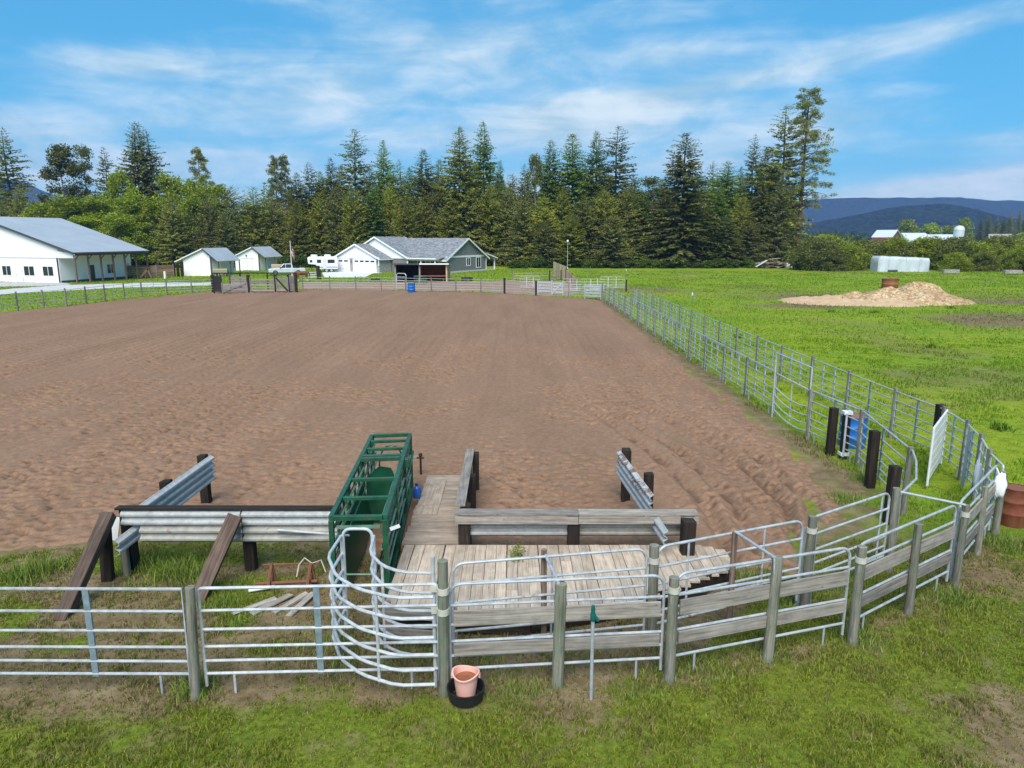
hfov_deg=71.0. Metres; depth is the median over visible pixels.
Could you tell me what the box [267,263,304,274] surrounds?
pickup truck
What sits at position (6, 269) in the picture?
window
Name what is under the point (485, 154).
fir tree
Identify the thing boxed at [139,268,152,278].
leaning timber
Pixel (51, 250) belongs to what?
white barn
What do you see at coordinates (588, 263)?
bush
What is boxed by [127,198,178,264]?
leafy tree
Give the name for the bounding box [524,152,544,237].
leafy tree
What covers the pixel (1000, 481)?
white sack
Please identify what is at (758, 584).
pipe hurdle
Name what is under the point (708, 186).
fir tree
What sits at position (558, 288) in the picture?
slatted gate
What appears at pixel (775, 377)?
gate pipe
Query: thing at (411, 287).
blue barrel
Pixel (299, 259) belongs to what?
bush
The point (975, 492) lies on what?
pipe fence
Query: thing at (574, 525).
deck barrier
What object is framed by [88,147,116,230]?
fir tree
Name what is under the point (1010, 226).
fir tree
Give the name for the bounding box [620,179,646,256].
fir tree
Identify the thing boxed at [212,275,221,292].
board fence
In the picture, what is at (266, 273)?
ranch gate
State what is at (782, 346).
fence post
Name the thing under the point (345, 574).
pipe arch
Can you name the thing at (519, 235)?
young pine
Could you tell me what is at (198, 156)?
pine tree
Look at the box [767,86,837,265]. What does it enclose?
pine tree
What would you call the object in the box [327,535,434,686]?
bow gate
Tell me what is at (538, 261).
bush
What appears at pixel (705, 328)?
fence post
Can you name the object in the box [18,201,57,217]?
leafy tree
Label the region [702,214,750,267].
fir tree
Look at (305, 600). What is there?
scrap board
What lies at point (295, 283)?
fence post
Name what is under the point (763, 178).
fir tree
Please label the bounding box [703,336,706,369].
fence post
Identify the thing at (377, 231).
fir tree
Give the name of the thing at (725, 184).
tree
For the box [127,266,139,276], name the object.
board fence
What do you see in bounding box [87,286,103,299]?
pipe fence
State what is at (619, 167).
fir tree
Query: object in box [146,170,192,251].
leafy tree
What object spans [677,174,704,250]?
fir tree
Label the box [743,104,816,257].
fir tree
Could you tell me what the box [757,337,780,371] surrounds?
pipe fence
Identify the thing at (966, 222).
leafy tree
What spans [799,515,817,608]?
fence post
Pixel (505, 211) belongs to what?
young pine
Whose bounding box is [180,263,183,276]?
fence post
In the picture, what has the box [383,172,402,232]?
fir tree
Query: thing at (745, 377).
fence post
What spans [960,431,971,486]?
steel brace
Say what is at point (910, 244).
willow bush
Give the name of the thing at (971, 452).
pipe fence
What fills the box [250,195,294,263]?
young pine
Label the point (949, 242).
willow bush
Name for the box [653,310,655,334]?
fence post
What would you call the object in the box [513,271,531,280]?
rail fence
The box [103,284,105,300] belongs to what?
fence post
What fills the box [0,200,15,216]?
young pine
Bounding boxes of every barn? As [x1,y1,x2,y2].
[0,217,149,282]
[871,230,901,242]
[900,233,927,241]
[927,234,952,239]
[988,234,1011,237]
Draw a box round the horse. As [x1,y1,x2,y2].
[293,271,309,280]
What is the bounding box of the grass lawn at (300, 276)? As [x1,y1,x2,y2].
[0,268,589,311]
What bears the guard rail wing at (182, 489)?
on the ground at (826, 477)
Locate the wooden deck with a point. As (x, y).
(433, 527)
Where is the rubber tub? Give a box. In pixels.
[447,678,484,707]
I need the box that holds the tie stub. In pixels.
[933,404,946,426]
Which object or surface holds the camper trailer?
on the ground at (826, 477)
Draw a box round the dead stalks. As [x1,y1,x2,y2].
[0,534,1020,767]
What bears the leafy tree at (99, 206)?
on the ground at (826, 477)
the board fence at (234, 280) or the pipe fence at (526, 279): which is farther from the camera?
the pipe fence at (526, 279)
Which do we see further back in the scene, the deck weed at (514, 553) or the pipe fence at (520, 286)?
the pipe fence at (520, 286)
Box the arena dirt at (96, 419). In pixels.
[0,322,845,573]
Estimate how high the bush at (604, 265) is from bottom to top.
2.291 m
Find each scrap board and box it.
[232,596,277,613]
[249,593,293,615]
[272,591,308,613]
[286,592,312,615]
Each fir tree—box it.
[0,126,48,215]
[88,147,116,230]
[108,121,172,264]
[131,127,172,263]
[277,172,318,263]
[284,163,329,254]
[297,171,326,247]
[312,157,347,253]
[319,129,381,244]
[330,165,353,244]
[357,184,393,243]
[366,140,401,235]
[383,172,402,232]
[393,158,411,208]
[399,148,445,237]
[399,166,420,215]
[426,158,453,219]
[430,127,495,262]
[461,122,508,256]
[489,175,509,237]
[508,164,534,251]
[557,166,570,202]
[574,163,591,231]
[576,131,618,258]
[583,125,655,252]
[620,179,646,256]
[621,193,666,265]
[625,132,737,266]
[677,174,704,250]
[684,161,724,239]
[693,187,740,266]
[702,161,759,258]
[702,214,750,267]
[723,167,748,221]
[734,135,766,217]
[741,180,784,264]
[742,148,790,264]
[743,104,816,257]
[973,218,983,241]
[982,214,994,242]
[990,216,1001,233]
[999,218,1007,233]
[1005,212,1015,236]
[1012,209,1022,238]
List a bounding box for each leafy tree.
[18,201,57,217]
[37,143,88,217]
[44,193,99,226]
[67,215,109,234]
[68,143,101,226]
[73,194,130,239]
[96,167,141,254]
[97,211,151,262]
[110,191,159,265]
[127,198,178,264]
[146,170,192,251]
[168,194,214,254]
[176,174,214,252]
[196,182,235,245]
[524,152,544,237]
[635,176,670,244]
[896,219,921,232]
[922,222,942,233]
[940,225,955,233]
[957,217,974,239]
[1017,232,1023,241]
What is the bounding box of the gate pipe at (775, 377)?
[771,352,812,416]
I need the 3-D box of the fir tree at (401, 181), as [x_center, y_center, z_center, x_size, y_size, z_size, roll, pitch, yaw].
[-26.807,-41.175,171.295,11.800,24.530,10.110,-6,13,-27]
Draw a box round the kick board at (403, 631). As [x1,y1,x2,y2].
[385,600,457,645]
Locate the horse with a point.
(298, 273)
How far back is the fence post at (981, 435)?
17.10 m
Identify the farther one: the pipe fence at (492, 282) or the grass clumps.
the pipe fence at (492, 282)
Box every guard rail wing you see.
[114,454,215,576]
[616,448,696,556]
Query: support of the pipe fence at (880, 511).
attached to the fence post at (811, 529)
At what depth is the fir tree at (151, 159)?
159.95 m
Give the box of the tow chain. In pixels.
[296,557,325,576]
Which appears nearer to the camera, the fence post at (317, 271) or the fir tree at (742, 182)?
the fence post at (317, 271)
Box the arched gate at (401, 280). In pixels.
[396,273,406,287]
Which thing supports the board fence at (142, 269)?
on the ground at (826, 477)
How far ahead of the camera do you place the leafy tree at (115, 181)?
153.50 m
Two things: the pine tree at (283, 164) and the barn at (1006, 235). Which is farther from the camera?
the barn at (1006, 235)
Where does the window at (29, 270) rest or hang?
in the white barn at (51, 250)
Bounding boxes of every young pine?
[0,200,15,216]
[6,185,38,217]
[148,195,196,267]
[186,193,227,252]
[201,212,248,266]
[212,184,263,252]
[232,186,282,260]
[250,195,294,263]
[276,200,320,265]
[300,191,336,255]
[314,185,357,255]
[333,185,371,253]
[351,165,382,237]
[372,182,402,236]
[390,197,425,237]
[411,196,442,237]
[423,179,452,237]
[429,198,472,239]
[444,188,493,263]
[453,158,485,207]
[471,184,514,265]
[487,185,526,265]
[492,196,539,265]
[502,173,530,245]
[516,195,568,266]
[521,222,565,266]
[545,186,582,258]
[546,214,597,267]
[551,194,611,260]
[577,187,631,262]
[582,214,645,267]
[589,168,624,225]
[593,187,651,264]
[638,196,679,260]
[648,178,680,253]
[676,202,715,261]
[725,196,760,265]
[735,220,777,267]
[749,176,803,266]
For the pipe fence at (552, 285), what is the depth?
74.80 m
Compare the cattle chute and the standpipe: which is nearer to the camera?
the standpipe
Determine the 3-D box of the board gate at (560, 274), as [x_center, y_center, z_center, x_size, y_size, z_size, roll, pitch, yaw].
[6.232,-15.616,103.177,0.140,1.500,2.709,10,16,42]
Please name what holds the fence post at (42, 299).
on the ground at (826, 477)
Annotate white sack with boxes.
[993,467,1006,497]
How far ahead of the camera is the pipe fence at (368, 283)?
84.00 m
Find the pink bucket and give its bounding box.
[451,665,480,696]
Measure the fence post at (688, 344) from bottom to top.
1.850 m
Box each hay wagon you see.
[213,268,232,276]
[271,264,281,267]
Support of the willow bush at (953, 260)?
on the ground at (826, 477)
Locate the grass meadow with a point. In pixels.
(671, 282)
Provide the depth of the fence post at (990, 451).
15.84 m
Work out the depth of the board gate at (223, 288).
79.37 m
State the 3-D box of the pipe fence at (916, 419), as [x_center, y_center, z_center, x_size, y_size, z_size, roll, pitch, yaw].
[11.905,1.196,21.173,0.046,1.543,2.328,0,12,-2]
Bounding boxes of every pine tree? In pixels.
[185,146,214,201]
[264,154,291,249]
[274,154,299,242]
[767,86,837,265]
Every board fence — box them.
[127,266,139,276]
[138,265,156,276]
[155,264,173,276]
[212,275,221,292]
[229,275,246,289]
[289,275,294,291]
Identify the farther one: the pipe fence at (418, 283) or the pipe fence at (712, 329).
the pipe fence at (418, 283)
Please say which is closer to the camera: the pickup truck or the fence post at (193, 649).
the fence post at (193, 649)
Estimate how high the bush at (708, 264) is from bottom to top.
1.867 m
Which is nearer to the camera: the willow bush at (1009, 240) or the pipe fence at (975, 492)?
the pipe fence at (975, 492)
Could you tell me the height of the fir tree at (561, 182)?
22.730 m
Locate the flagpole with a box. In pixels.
[290,241,292,275]
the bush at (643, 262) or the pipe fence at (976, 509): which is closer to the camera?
the pipe fence at (976, 509)
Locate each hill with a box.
[0,180,1023,225]
[801,204,1023,238]
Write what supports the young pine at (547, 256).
on the ground at (826, 477)
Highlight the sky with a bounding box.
[0,0,1023,216]
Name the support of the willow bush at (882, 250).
on the ground at (826, 477)
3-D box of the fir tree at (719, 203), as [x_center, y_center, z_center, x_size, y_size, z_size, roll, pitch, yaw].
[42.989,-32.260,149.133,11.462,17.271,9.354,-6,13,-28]
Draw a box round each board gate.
[221,282,247,293]
[249,277,274,292]
[275,277,288,292]
[549,270,561,280]
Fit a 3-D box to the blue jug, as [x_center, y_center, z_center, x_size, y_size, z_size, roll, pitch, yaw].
[-2.149,2.421,16.302,0.197,0.345,0.116,0,12,0]
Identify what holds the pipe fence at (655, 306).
on the ground at (826, 477)
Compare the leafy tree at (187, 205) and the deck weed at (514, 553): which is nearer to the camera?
the deck weed at (514, 553)
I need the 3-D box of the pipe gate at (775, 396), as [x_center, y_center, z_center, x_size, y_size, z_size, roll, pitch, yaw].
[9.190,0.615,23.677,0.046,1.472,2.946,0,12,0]
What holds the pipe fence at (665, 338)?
on the ground at (826, 477)
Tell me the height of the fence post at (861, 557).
1.881 m
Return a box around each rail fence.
[307,270,320,278]
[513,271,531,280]
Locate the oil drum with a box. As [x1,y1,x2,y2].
[1000,483,1023,528]
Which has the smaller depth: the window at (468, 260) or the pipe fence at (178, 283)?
the pipe fence at (178, 283)
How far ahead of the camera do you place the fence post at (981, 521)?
14.04 m
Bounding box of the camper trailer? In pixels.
[307,255,337,271]
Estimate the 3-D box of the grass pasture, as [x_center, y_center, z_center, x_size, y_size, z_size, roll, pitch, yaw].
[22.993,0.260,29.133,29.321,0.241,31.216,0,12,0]
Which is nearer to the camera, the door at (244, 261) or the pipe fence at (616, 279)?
the pipe fence at (616, 279)
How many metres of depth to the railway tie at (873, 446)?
17.94 m
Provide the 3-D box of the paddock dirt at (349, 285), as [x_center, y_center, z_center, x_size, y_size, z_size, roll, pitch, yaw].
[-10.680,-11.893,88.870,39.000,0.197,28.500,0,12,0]
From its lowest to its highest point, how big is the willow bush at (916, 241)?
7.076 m
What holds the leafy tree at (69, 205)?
on the ground at (826, 477)
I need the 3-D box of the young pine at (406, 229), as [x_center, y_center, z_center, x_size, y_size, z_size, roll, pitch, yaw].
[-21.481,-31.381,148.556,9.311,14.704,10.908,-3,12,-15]
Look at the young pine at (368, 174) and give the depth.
166.63 m
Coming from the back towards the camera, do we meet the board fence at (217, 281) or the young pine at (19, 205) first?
the young pine at (19, 205)
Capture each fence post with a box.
[15,291,18,310]
[41,290,44,307]
[84,286,87,303]
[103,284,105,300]
[176,263,179,276]
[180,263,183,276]
[185,585,201,701]
[247,275,249,291]
[294,275,297,291]
[316,266,319,278]
[437,558,449,696]
[503,278,505,293]
[541,548,546,638]
[551,581,566,688]
[647,543,659,647]
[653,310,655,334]
[663,315,665,341]
[664,575,679,684]
[674,321,677,349]
[687,328,690,358]
[703,315,705,341]
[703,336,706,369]
[718,321,720,348]
[721,345,725,381]
[726,531,737,621]
[735,328,738,358]
[743,357,748,397]
[755,336,758,366]
[762,555,782,662]
[771,371,778,415]
[779,345,783,381]
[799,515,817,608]
[805,389,813,440]
[808,356,814,396]
[844,370,851,409]
[846,544,867,645]
[855,409,864,466]
[885,487,900,573]
[888,388,898,438]
[899,446,913,516]
[903,522,923,615]
[941,405,946,415]
[951,504,969,588]
[957,419,970,480]
[970,433,984,498]
[973,486,988,556]
[982,448,993,485]
[991,471,1007,536]
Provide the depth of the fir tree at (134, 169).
157.55 m
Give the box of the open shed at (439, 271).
[392,263,451,281]
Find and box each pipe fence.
[0,293,16,308]
[0,587,189,694]
[17,291,42,306]
[43,290,65,304]
[66,288,85,302]
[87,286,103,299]
[106,284,123,297]
[125,282,141,295]
[142,281,165,292]
[167,280,190,291]
[192,279,212,290]
[197,582,437,693]
[303,277,328,288]
[330,277,354,288]
[356,277,380,288]
[381,278,404,287]
[406,278,430,289]
[432,278,454,288]
[448,574,665,679]
[451,548,647,653]
[456,279,479,289]
[481,279,502,291]
[505,280,534,292]
[520,276,539,287]
[537,282,567,294]
[564,279,580,290]
[569,284,601,296]
[587,279,603,290]
[604,277,623,284]
[605,285,608,302]
[609,288,613,303]
[614,290,618,307]
[619,292,623,314]
[624,295,630,314]
[631,298,637,322]
[637,302,645,325]
[645,293,651,309]
[645,306,653,329]
[652,296,659,316]
[654,310,663,340]
[657,520,803,624]
[660,299,669,318]
[664,316,674,343]
[669,302,678,324]
[675,322,688,351]
[676,547,850,668]
[679,307,690,329]
[689,328,704,365]
[691,311,703,336]
[704,316,718,347]
[704,336,723,378]
[719,322,735,356]
[723,346,746,393]
[736,329,756,366]
[745,357,774,412]
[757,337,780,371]
[780,347,810,392]
[808,391,859,462]
[812,359,847,411]
[813,493,890,574]
[846,373,893,428]
[854,505,956,628]
[857,411,907,490]
[891,391,941,448]
[940,410,964,476]
[949,465,997,578]
[960,423,978,486]
[973,438,987,499]
[986,454,1004,519]
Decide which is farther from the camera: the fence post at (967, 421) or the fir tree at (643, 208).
the fir tree at (643, 208)
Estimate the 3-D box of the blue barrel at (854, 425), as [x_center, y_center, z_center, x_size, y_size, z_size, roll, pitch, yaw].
[10.268,1.405,21.624,0.787,0.950,0.781,0,12,0]
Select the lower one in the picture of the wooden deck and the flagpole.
the wooden deck
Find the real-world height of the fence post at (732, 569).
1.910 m
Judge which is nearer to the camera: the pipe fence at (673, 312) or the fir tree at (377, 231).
the pipe fence at (673, 312)
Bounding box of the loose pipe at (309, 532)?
[277,529,349,536]
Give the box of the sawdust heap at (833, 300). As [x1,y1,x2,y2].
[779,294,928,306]
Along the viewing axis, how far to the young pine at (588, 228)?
147.41 m
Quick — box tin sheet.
[112,517,119,539]
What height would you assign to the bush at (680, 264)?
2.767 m
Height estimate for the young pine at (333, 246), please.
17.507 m
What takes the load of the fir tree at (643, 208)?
on the ground at (826, 477)
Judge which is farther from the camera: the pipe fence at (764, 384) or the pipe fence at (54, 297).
the pipe fence at (54, 297)
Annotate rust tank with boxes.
[881,278,898,287]
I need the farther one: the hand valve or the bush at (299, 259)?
the bush at (299, 259)
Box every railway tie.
[825,407,838,455]
[864,430,880,488]
[882,465,901,524]
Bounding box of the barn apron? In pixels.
[0,282,73,285]
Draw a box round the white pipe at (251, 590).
[248,589,264,591]
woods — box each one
[5,176,808,263]
[801,229,1020,242]
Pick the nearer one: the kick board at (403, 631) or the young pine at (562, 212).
the kick board at (403, 631)
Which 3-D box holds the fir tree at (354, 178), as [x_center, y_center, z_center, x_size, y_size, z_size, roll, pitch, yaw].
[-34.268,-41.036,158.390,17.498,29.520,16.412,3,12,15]
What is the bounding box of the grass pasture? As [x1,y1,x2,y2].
[653,337,1023,560]
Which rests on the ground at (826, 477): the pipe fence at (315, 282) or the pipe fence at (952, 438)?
the pipe fence at (952, 438)
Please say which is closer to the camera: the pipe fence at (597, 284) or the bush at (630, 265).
the pipe fence at (597, 284)
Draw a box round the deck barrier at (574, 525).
[455,509,698,545]
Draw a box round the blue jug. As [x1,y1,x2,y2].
[413,483,421,498]
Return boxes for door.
[14,265,23,281]
[87,264,95,278]
[242,259,247,269]
[247,259,251,269]
[337,258,349,271]
[353,259,376,271]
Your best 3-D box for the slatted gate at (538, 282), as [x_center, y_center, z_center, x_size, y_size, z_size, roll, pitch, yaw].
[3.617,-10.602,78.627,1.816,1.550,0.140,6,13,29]
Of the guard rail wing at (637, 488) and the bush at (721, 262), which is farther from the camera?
the bush at (721, 262)
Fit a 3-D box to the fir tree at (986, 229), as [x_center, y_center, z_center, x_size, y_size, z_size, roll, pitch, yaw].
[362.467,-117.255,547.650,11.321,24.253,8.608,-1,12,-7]
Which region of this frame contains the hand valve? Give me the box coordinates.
[417,453,423,474]
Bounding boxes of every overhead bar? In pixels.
[545,554,559,584]
[734,530,775,573]
[901,491,966,505]
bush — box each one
[277,255,295,266]
[292,253,306,267]
[506,260,523,267]
[517,261,530,268]
[529,256,547,267]
[543,258,562,267]
[556,257,569,267]
[568,260,582,267]
[581,259,596,267]
[594,259,611,267]
[609,261,625,268]
[624,258,638,267]
[637,257,650,267]
[648,259,667,268]
[657,261,677,268]
[672,257,687,267]
[689,262,703,268]
[700,261,720,267]
[705,258,726,267]
[724,259,738,267]
[742,257,755,267]
[784,236,849,270]
[792,233,856,268]
[814,250,852,271]
[815,242,872,270]
[850,239,884,269]
[868,235,909,261]
[868,240,907,260]
[894,242,932,257]
[905,238,940,269]
[907,235,955,268]
[930,236,988,269]
[932,239,1001,270]
[938,252,974,271]
[966,251,1003,271]
[974,234,1023,255]
[983,241,1010,255]
[991,249,1023,270]
[999,239,1023,269]
[1014,255,1023,270]
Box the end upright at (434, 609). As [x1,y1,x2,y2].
[431,555,449,686]
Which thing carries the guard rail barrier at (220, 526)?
on the ground at (826, 477)
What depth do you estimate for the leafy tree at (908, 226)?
524.98 m
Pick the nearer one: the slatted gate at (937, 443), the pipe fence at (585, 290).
the slatted gate at (937, 443)
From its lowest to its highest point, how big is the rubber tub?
0.200 m
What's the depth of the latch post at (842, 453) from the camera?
20.22 m
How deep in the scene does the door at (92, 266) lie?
102.60 m
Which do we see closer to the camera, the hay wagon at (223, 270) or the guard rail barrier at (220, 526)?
the guard rail barrier at (220, 526)
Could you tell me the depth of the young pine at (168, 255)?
146.16 m
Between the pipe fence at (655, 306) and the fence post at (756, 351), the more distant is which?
the pipe fence at (655, 306)
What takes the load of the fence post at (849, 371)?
on the ground at (826, 477)
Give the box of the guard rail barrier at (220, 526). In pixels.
[53,505,341,620]
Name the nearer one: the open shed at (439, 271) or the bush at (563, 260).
the open shed at (439, 271)
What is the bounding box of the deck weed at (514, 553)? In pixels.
[505,543,526,561]
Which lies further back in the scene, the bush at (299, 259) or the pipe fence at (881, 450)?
the bush at (299, 259)
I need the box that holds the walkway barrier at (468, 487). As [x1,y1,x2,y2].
[455,449,478,544]
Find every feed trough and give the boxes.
[461,277,472,280]
[941,269,959,273]
[1002,270,1022,273]
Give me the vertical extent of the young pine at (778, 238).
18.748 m
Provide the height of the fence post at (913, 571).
1.864 m
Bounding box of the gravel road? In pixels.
[0,282,210,293]
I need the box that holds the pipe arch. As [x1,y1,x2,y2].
[341,527,374,624]
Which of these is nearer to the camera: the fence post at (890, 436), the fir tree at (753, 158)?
the fence post at (890, 436)
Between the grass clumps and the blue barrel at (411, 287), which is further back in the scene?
the blue barrel at (411, 287)
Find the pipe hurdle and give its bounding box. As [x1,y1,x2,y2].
[713,577,795,593]
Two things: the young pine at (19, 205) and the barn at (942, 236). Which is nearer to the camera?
the young pine at (19, 205)
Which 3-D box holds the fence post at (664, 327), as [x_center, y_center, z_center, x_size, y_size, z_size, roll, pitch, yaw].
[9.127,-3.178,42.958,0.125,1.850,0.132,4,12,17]
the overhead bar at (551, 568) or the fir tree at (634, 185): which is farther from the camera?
the fir tree at (634, 185)
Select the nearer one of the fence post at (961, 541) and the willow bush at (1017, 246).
the fence post at (961, 541)
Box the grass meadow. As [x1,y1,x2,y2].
[569,270,1023,343]
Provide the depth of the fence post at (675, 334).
39.92 m
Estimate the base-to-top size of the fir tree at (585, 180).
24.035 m
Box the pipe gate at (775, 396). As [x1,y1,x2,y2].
[773,373,808,431]
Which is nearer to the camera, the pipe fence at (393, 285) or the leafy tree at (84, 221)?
the pipe fence at (393, 285)
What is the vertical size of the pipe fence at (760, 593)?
1.602 m
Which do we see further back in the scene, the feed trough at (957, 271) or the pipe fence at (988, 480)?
the feed trough at (957, 271)
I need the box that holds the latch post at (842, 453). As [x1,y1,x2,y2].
[837,410,852,459]
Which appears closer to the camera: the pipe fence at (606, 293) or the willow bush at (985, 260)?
the pipe fence at (606, 293)
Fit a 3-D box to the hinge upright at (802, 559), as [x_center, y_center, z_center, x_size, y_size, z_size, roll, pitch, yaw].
[4.976,3.156,12.175,0.260,1.520,0.050,0,12,0]
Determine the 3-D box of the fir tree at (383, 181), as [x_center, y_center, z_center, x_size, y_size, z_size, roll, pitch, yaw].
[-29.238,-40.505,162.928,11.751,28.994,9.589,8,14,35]
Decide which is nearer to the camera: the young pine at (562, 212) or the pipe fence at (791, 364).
the pipe fence at (791, 364)
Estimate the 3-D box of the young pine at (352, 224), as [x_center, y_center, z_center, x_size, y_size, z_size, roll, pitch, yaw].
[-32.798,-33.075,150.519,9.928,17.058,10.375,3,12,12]
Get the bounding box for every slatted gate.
[537,280,552,293]
[551,281,563,295]
[584,284,601,299]
[926,409,948,485]
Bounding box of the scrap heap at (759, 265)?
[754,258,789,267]
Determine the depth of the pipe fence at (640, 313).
50.74 m
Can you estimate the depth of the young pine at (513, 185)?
166.76 m
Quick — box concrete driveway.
[322,271,378,276]
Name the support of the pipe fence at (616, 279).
on the ground at (826, 477)
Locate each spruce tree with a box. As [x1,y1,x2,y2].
[495,160,510,254]
[526,140,564,260]
[556,133,597,253]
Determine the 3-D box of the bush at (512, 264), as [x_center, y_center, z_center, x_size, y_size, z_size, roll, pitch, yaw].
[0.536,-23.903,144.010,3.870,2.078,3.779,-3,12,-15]
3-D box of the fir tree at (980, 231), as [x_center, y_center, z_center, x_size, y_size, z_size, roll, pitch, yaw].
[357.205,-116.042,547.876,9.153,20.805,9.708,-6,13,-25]
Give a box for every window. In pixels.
[1,265,12,275]
[23,265,35,275]
[42,266,54,276]
[106,263,115,273]
[466,257,470,265]
[476,257,480,267]
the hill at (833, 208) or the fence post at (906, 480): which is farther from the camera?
the hill at (833, 208)
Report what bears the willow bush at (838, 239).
on the ground at (826, 477)
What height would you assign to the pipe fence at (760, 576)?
1.482 m
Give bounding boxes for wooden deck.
[381,475,729,634]
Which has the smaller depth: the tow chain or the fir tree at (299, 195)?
the tow chain
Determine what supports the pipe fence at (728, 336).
on the ground at (826, 477)
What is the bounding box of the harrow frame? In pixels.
[254,562,318,589]
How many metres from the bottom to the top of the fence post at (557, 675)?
1.798 m
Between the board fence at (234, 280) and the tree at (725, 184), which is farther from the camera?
the tree at (725, 184)
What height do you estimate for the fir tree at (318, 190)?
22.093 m
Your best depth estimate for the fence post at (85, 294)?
67.19 m
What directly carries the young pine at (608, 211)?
on the ground at (826, 477)
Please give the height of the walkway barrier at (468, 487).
1.263 m
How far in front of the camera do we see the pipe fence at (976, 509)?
13.75 m
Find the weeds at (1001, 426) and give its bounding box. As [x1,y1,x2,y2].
[732,306,1018,432]
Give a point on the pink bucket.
(465, 677)
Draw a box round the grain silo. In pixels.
[953,225,964,238]
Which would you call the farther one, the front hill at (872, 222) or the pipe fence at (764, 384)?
the front hill at (872, 222)
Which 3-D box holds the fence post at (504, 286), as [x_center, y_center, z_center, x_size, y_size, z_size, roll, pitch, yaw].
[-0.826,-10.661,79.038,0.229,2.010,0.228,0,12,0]
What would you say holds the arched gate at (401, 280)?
on the ground at (826, 477)
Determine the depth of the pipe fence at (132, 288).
74.24 m
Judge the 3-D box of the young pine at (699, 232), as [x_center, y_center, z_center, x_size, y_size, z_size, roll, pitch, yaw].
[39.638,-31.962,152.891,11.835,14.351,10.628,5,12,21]
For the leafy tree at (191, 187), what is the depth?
155.71 m
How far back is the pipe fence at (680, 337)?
38.78 m
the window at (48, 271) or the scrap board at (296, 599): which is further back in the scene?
the window at (48, 271)
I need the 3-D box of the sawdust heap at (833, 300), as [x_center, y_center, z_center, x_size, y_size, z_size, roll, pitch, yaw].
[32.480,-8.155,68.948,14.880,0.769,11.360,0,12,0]
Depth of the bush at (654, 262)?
143.34 m
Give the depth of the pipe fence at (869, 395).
23.77 m
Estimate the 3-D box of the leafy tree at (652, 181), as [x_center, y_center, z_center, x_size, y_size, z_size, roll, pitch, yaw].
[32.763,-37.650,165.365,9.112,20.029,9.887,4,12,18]
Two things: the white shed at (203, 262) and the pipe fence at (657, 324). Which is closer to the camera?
the pipe fence at (657, 324)
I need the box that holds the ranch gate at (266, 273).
[212,272,295,288]
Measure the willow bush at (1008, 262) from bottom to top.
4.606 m
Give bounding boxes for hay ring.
[414,276,426,283]
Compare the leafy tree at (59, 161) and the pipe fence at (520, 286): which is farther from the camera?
the leafy tree at (59, 161)
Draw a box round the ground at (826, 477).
[0,243,1023,767]
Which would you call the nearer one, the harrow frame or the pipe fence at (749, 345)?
the harrow frame
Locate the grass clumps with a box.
[0,471,1023,723]
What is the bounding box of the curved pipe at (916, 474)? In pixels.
[896,449,917,540]
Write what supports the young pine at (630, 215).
on the ground at (826, 477)
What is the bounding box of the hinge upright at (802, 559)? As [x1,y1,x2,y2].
[794,527,817,606]
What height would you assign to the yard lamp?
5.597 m
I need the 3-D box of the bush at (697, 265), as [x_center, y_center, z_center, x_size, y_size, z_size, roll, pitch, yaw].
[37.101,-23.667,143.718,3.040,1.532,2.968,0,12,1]
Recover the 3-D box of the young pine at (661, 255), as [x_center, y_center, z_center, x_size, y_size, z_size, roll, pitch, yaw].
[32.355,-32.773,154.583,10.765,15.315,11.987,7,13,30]
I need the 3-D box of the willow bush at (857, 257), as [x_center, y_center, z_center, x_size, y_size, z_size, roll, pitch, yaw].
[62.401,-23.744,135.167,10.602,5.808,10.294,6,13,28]
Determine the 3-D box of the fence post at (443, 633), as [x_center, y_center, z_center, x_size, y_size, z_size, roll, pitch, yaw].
[-0.930,3.440,9.773,0.171,2.232,0.171,0,12,0]
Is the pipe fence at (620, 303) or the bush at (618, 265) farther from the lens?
the bush at (618, 265)
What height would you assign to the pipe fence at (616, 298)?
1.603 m
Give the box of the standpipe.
[589,605,599,699]
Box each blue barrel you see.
[407,283,414,292]
[838,412,868,448]
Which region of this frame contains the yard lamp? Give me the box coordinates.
[567,240,568,268]
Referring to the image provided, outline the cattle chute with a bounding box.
[328,433,413,595]
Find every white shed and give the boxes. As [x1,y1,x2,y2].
[174,248,240,275]
[235,246,282,270]
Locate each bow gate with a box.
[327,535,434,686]
[369,535,436,653]
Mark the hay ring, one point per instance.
(423, 280)
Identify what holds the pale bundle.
attached to the pipe fence at (975, 492)
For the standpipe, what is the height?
1.493 m
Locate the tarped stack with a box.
[870,256,929,271]
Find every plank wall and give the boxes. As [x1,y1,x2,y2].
[553,261,566,279]
[566,269,577,286]
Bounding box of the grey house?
[335,237,497,272]
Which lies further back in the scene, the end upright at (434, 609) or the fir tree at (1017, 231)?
the fir tree at (1017, 231)
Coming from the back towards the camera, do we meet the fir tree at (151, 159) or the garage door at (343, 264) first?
the fir tree at (151, 159)
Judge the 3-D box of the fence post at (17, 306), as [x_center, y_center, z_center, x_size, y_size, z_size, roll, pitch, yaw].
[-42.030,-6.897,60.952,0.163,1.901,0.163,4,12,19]
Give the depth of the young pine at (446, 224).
149.59 m
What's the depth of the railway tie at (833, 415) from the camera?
20.60 m
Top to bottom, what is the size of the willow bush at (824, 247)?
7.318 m
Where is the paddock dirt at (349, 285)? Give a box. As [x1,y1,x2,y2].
[300,281,582,295]
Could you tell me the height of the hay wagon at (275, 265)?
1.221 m

